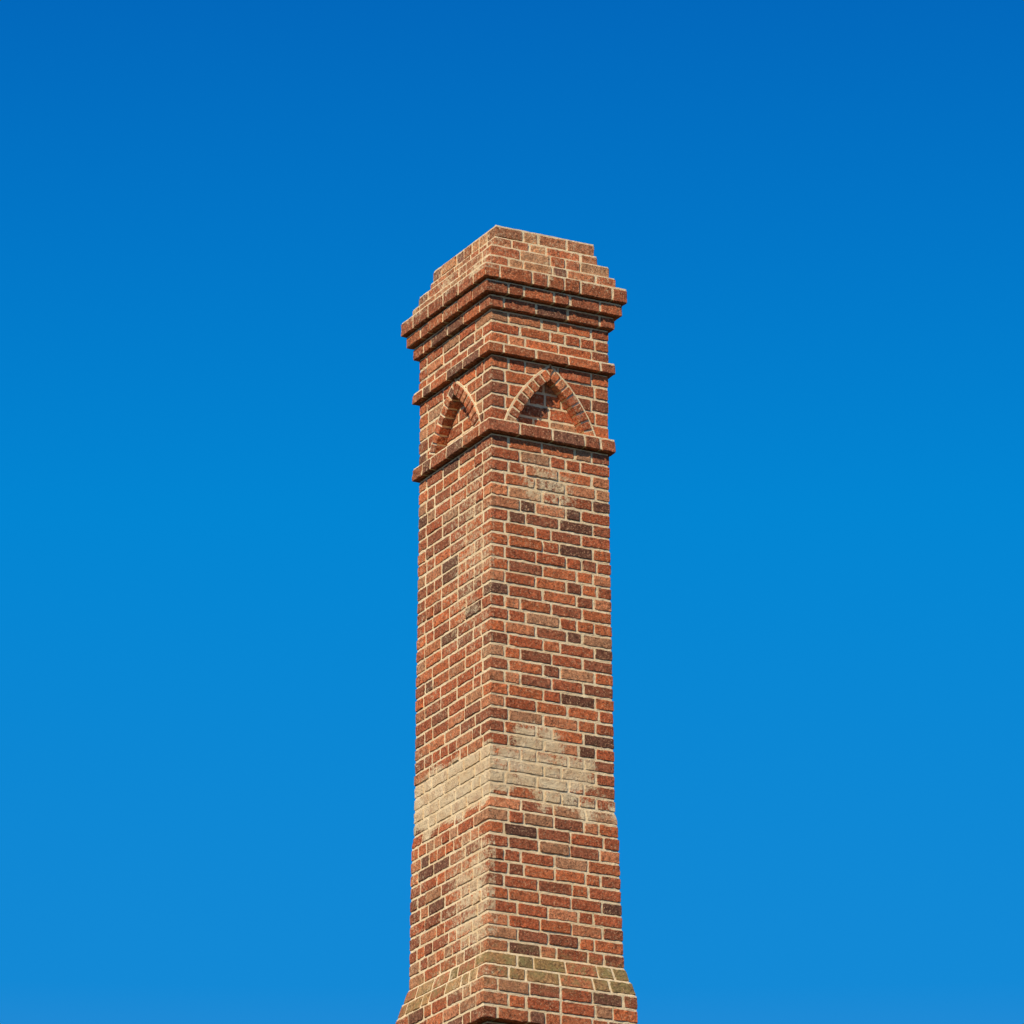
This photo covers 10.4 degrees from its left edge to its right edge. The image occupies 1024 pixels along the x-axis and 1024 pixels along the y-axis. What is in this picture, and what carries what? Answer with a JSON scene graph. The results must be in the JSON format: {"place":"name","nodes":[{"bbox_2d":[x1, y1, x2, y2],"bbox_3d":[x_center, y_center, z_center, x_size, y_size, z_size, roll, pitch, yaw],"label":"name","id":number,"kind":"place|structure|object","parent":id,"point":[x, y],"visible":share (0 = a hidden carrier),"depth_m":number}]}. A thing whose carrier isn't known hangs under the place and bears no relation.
{"place":"outdoors","nodes":[
{"label":"outdoors","id":0,"kind":"place"},
{"bbox_2d":[0,0,1023,1023],"label":"sky","id":1,"kind":"structure","parent":0,"point":[222,222]},
{"bbox_2d":[396,225,637,1023],"bbox_3d":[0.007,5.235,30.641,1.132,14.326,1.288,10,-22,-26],"label":"brick chimney","id":2,"kind":"object","parent":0,"point":[515,909],"visible":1,"depth_m":31.92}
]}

